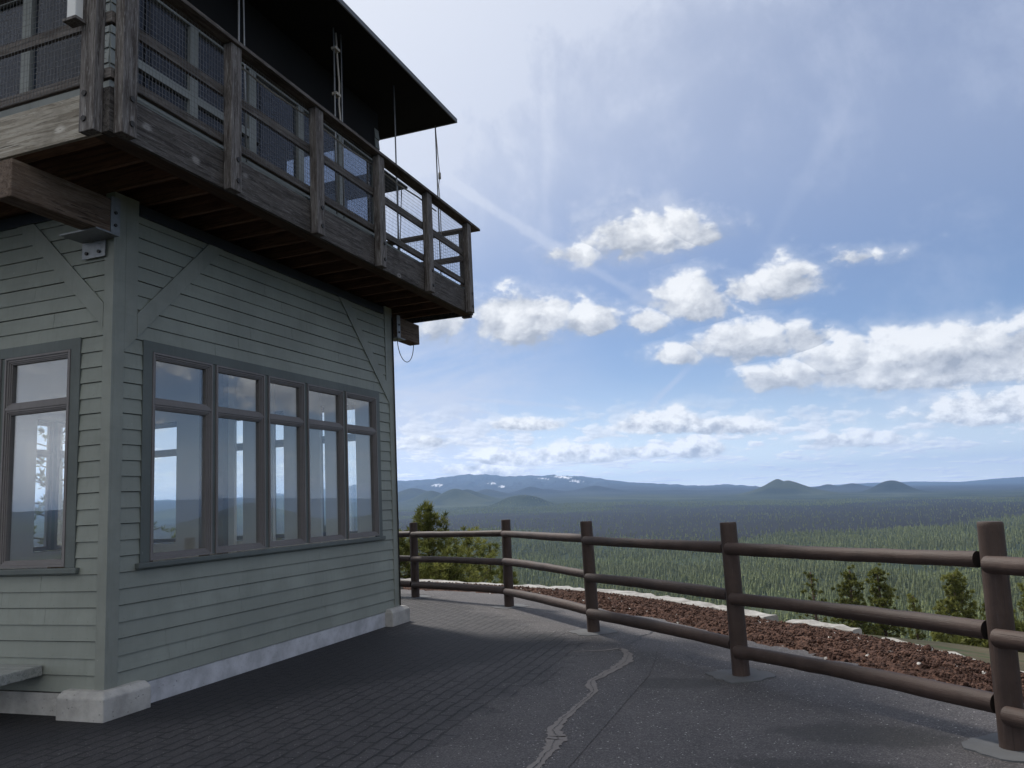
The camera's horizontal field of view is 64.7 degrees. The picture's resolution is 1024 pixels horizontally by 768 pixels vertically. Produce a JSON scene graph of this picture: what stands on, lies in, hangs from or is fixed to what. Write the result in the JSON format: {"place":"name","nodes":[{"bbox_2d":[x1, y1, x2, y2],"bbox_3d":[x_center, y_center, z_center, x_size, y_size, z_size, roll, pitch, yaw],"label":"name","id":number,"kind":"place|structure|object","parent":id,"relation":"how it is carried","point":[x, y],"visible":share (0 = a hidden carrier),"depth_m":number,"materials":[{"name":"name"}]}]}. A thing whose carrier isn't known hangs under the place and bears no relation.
{"place":"outdoors","nodes":[
{"label":"outdoors","id":0,"kind":"place"},
{"bbox_2d":[0,594,660,767],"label":"paving","id":1,"kind":"structure","parent":0,"point":[448,681],"depth_m":6.90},
{"bbox_2d":[0,664,41,686],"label":"bench","id":2,"kind":"object","parent":1,"relation":"on","point":[11,673],"visible":1,"depth_m":7.04,"materials":[{"name":"grey concrete"}]},
{"bbox_2d":[0,0,479,722],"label":"lookout building","id":3,"kind":"structure","parent":1,"relation":"on","point":[192,260],"depth_m":8.56,"materials":[{"name":"green paint"}]},
{"bbox_2d":[0,360,1,404],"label":"window","id":4,"kind":"structure","parent":3,"relation":"in","point":[0,360],"depth_m":7.82,"materials":[{"name":"brown paint"}]},
{"bbox_2d":[0,0,27,92],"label":"cab window","id":5,"kind":"structure","parent":3,"relation":"in","point":[18,3],"depth_m":8.31,"materials":[{"name":"grey paint"}]},
{"bbox_2d":[24,0,38,91],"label":"cab window","id":6,"kind":"structure","parent":3,"relation":"in","point":[31,4],"depth_m":8.27,"materials":[{"name":"grey paint"}]},
{"bbox_2d":[0,349,70,568],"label":"window","id":7,"kind":"structure","parent":3,"relation":"in","point":[11,409],"depth_m":7.64,"materials":[{"name":"brown paint"}]},
{"bbox_2d":[33,421,54,551],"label":"window","id":8,"kind":"structure","parent":3,"relation":"in","point":[49,453],"depth_m":12.59,"materials":[{"name":"brown paint"}]},
{"bbox_2d":[54,423,65,549],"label":"window","id":9,"kind":"structure","parent":3,"relation":"in","point":[60,454],"depth_m":12.74,"materials":[{"name":"brown paint"}]},
{"bbox_2d":[153,423,176,542],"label":"window","id":10,"kind":"structure","parent":3,"relation":"in","point":[171,452],"depth_m":13.67,"materials":[{"name":"brown paint"}]},
{"bbox_2d":[137,0,194,127],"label":"cab window","id":11,"kind":"structure","parent":3,"relation":"in","point":[141,66],"depth_m":8.79,"materials":[{"name":"grey paint"}]},
{"bbox_2d":[150,352,212,560],"bbox_3d":[-3.337,0.725,8.102,0.104,1.988,0.835,-6,-9,20],"label":"window","id":12,"kind":"structure","parent":3,"relation":"in","point":[205,409],"depth_m":8.32,"materials":[{"name":"brown paint"}]},
{"bbox_2d":[194,27,252,160],"bbox_3d":[-3.389,-3.359,9.434,0.082,1.236,1.005,-6,-9,20],"label":"cab window","id":13,"kind":"structure","parent":3,"relation":"in","point":[197,32],"depth_m":9.31,"materials":[{"name":"grey paint"}]},
{"bbox_2d":[237,420,242,539],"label":"window","id":14,"kind":"structure","parent":3,"relation":"in","point":[240,445],"depth_m":13.15,"materials":[{"name":"brown paint"}]},
{"bbox_2d":[215,365,265,553],"bbox_3d":[-3.030,0.831,8.927,0.104,1.988,0.822,-6,-9,20],"label":"window","id":15,"kind":"structure","parent":3,"relation":"in","point":[258,416],"depth_m":9.15,"materials":[{"name":"brown paint"}]},
{"bbox_2d":[252,70,301,189],"bbox_3d":[-3.041,-3.238,10.371,0.082,1.236,1.005,-6,-9,20],"label":"cab window","id":16,"kind":"structure","parent":3,"relation":"in","point":[298,166],"depth_m":10.71,"materials":[{"name":"grey paint"}]},
{"bbox_2d":[275,412,284,537],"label":"window","id":17,"kind":"structure","parent":3,"relation":"in","point":[278,443],"depth_m":12.89,"materials":[{"name":"brown paint"}]},
{"bbox_2d":[268,376,306,547],"bbox_3d":[-2.740,0.931,9.710,0.104,1.988,0.720,-6,-9,20],"label":"window","id":18,"kind":"structure","parent":3,"relation":"in","point":[298,421],"depth_m":9.90,"materials":[{"name":"brown paint"}]},
{"bbox_2d":[287,150,305,156],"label":"cab window","id":19,"kind":"structure","parent":3,"relation":"in","point":[291,151],"depth_m":13.47,"materials":[{"name":"grey paint"}]},
{"bbox_2d":[301,106,342,213],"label":"cab window","id":20,"kind":"structure","parent":3,"relation":"in","point":[302,118],"depth_m":11.67,"materials":[{"name":"grey paint"}]},
{"bbox_2d":[307,384,345,542],"bbox_3d":[-2.447,1.032,10.498,0.104,1.988,0.833,-6,-9,20],"label":"window","id":21,"kind":"structure","parent":3,"relation":"in","point":[338,426],"depth_m":10.74,"materials":[{"name":"brown paint"}]},
{"bbox_2d":[321,405,357,535],"bbox_3d":[-2.631,1.335,12.489,0.835,1.988,0.104,-6,-9,20],"label":"window","id":22,"kind":"structure","parent":3,"relation":"in","point":[351,437],"depth_m":12.54,"materials":[{"name":"brown paint"}]},
{"bbox_2d":[324,140,368,220],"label":"cab window","id":23,"kind":"structure","parent":3,"relation":"in","point":[325,143],"depth_m":12.90,"materials":[{"name":"grey paint"}]},
{"bbox_2d":[341,136,373,231],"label":"cab window","id":24,"kind":"structure","parent":3,"relation":"in","point":[357,150],"depth_m":12.59,"materials":[{"name":"grey paint"}]},
{"bbox_2d":[345,392,379,538],"bbox_3d":[-2.138,1.139,11.332,0.104,1.988,0.825,-6,-9,20],"label":"window","id":25,"kind":"structure","parent":3,"relation":"in","point":[371,431],"depth_m":11.57,"materials":[{"name":"brown paint"}]},
{"bbox_2d":[533,661,625,767],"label":"crack","id":26,"kind":"object","parent":1,"relation":"on","point":[570,712],"visible":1,"depth_m":6.32,"materials":[{"name":"grey asphalt"}]},
{"bbox_2d":[526,648,633,767],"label":"crack filler","id":27,"kind":"object","parent":1,"relation":"on","point":[560,737],"visible":1,"depth_m":6.09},
{"bbox_2d":[325,193,347,208],"bbox_3d":[-2.740,-2.205,12.407,0.320,1.360,0.320,-6,-9,20],"label":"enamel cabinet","id":28,"kind":"object","parent":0,"point":[332,195],"visible":0.06,"depth_m":12.34,"materials":[{"name":"white"}]},
{"bbox_2d":[33,474,1023,670],"bbox_3d":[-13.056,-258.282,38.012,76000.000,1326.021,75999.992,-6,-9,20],"label":"terrain","id":29,"kind":"structure","parent":0,"point":[471,491],"depth_m":5771.62,"materials":[{"name":"green plant"}]},
{"bbox_2d":[33,426,167,551],"bbox_3d":[-11.758,3.466,20.932,4.506,7.918,4.029,-6,-9,20],"label":"pine tree","id":30,"kind":"object","parent":29,"relation":"on","point":[60,504],"visible":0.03,"depth_m":20.72,"materials":[{"name":"green plant"}]},
{"bbox_2d":[167,527,175,542],"bbox_3d":[-11.141,8.023,26.973,1.319,6.509,1.344,-6,-9,20],"label":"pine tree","id":31,"kind":"object","parent":29,"relation":"on","point":[171,530],"visible":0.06,"depth_m":27.20,"materials":[{"name":"green plant"}]},
{"bbox_2d":[399,528,433,578],"bbox_3d":[-2.803,4.551,20.325,1.965,1.879,1.814,-4,-8,10],"label":"pine tree","id":32,"kind":"object","parent":29,"relation":"on","point":[402,545],"visible":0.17,"depth_m":20.36,"materials":[{"name":"green plant"}]},
{"bbox_2d":[400,498,480,580],"bbox_3d":[-2.208,4.677,21.467,3.180,3.280,2.859,-6,-9,20],"label":"pine tree","id":33,"kind":"object","parent":29,"relation":"on","point":[428,515],"visible":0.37,"depth_m":21.38,"materials":[{"name":"green plant"}]},
{"bbox_2d":[419,545,489,582],"bbox_3d":[-1.559,4.813,19.829,2.298,1.776,1.759,-6,-9,20],"label":"pine tree","id":34,"kind":"object","parent":29,"relation":"on","point":[448,569],"visible":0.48,"depth_m":19.84,"materials":[{"name":"green plant"}]},
{"bbox_2d":[446,525,501,583],"bbox_3d":[-1.301,5.632,22.534,2.375,3.496,2.383,-6,-9,20],"label":"pine tree","id":35,"kind":"object","parent":29,"relation":"on","point":[468,543],"visible":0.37,"depth_m":22.46,"materials":[{"name":"green plant"}]},
{"bbox_2d":[479,538,501,583],"bbox_3d":[-0.607,6.704,24.236,1.457,4.187,1.306,1,-9,-24],"label":"pine tree","id":36,"kind":"object","parent":29,"relation":"on","point":[496,545],"visible":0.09,"depth_m":24.49,"materials":[{"name":"green plant"}]},
{"bbox_2d":[495,566,518,584],"bbox_3d":[-0.220,6.693,23.286,1.563,3.287,1.692,1,-9,-23],"label":"pine tree","id":37,"kind":"object","parent":29,"relation":"on","point":[501,577],"visible":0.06,"depth_m":23.31,"materials":[{"name":"green plant"}]},
{"bbox_2d":[400,578,1023,671],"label":"curb wall","id":38,"kind":"structure","parent":29,"relation":"on","point":[815,623],"depth_m":12.43,"materials":[{"name":"grey concrete"}]},
{"bbox_2d":[403,581,1023,701],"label":"cinder bed","id":39,"kind":"object","parent":29,"relation":"on","point":[892,665],"visible":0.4,"depth_m":8.61,"materials":[{"name":"brown gravel"}]},
{"bbox_2d":[795,571,828,622],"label":"pine tree","id":40,"kind":"object","parent":29,"relation":"on","point":[811,585],"visible":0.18,"depth_m":91.69,"materials":[{"name":"green plant"}]},
{"bbox_2d":[824,565,882,635],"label":"pine tree","id":41,"kind":"object","parent":29,"relation":"on","point":[846,589],"visible":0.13,"depth_m":82.56,"materials":[{"name":"green plant"}]},
{"bbox_2d":[860,563,915,638],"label":"pine tree","id":42,"kind":"object","parent":29,"relation":"on","point":[887,594],"visible":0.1,"depth_m":83.58,"materials":[{"name":"green plant"}]},
{"bbox_2d":[906,593,926,639],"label":"pine tree","id":43,"kind":"object","parent":29,"relation":"on","point":[912,600],"visible":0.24,"depth_m":78.74,"materials":[{"name":"green plant"}]},
{"bbox_2d":[924,568,985,644],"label":"pine tree","id":44,"kind":"object","parent":29,"relation":"on","point":[955,602],"visible":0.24,"depth_m":75.44,"materials":[{"name":"green plant"}]},
{"bbox_2d":[981,603,987,643],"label":"pine tree","id":45,"kind":"object","parent":29,"relation":"on","point":[983,608],"visible":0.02,"depth_m":71.14,"materials":[{"name":"green plant"}]},
{"bbox_2d":[948,614,1023,652],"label":"shrub","id":46,"kind":"object","parent":29,"relation":"on","point":[966,640],"visible":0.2,"depth_m":13.53,"materials":[{"name":"green plant"}]},
{"bbox_2d":[1013,582,1023,627],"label":"pine tree","id":47,"kind":"object","parent":29,"relation":"on","point":[1021,587],"visible":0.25,"depth_m":62.26,"materials":[{"name":"green plant"}]},
{"bbox_2d":[35,0,1023,501],"label":"sky","id":48,"kind":"structure","parent":0,"point":[758,243],"materials":[{"name":"blue"}]},
{"bbox_2d":[401,589,1023,767],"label":"plaza asphalt","id":49,"kind":"structure","parent":0,"point":[679,708],"depth_m":5.76,"materials":[{"name":"grey asphalt"}]},
{"bbox_2d":[324,519,1023,762],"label":"log fence","id":50,"kind":"object","parent":49,"relation":"on","point":[1003,701],"visible":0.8,"depth_m":6.54,"materials":[{"name":"brown paint"}]}
]}

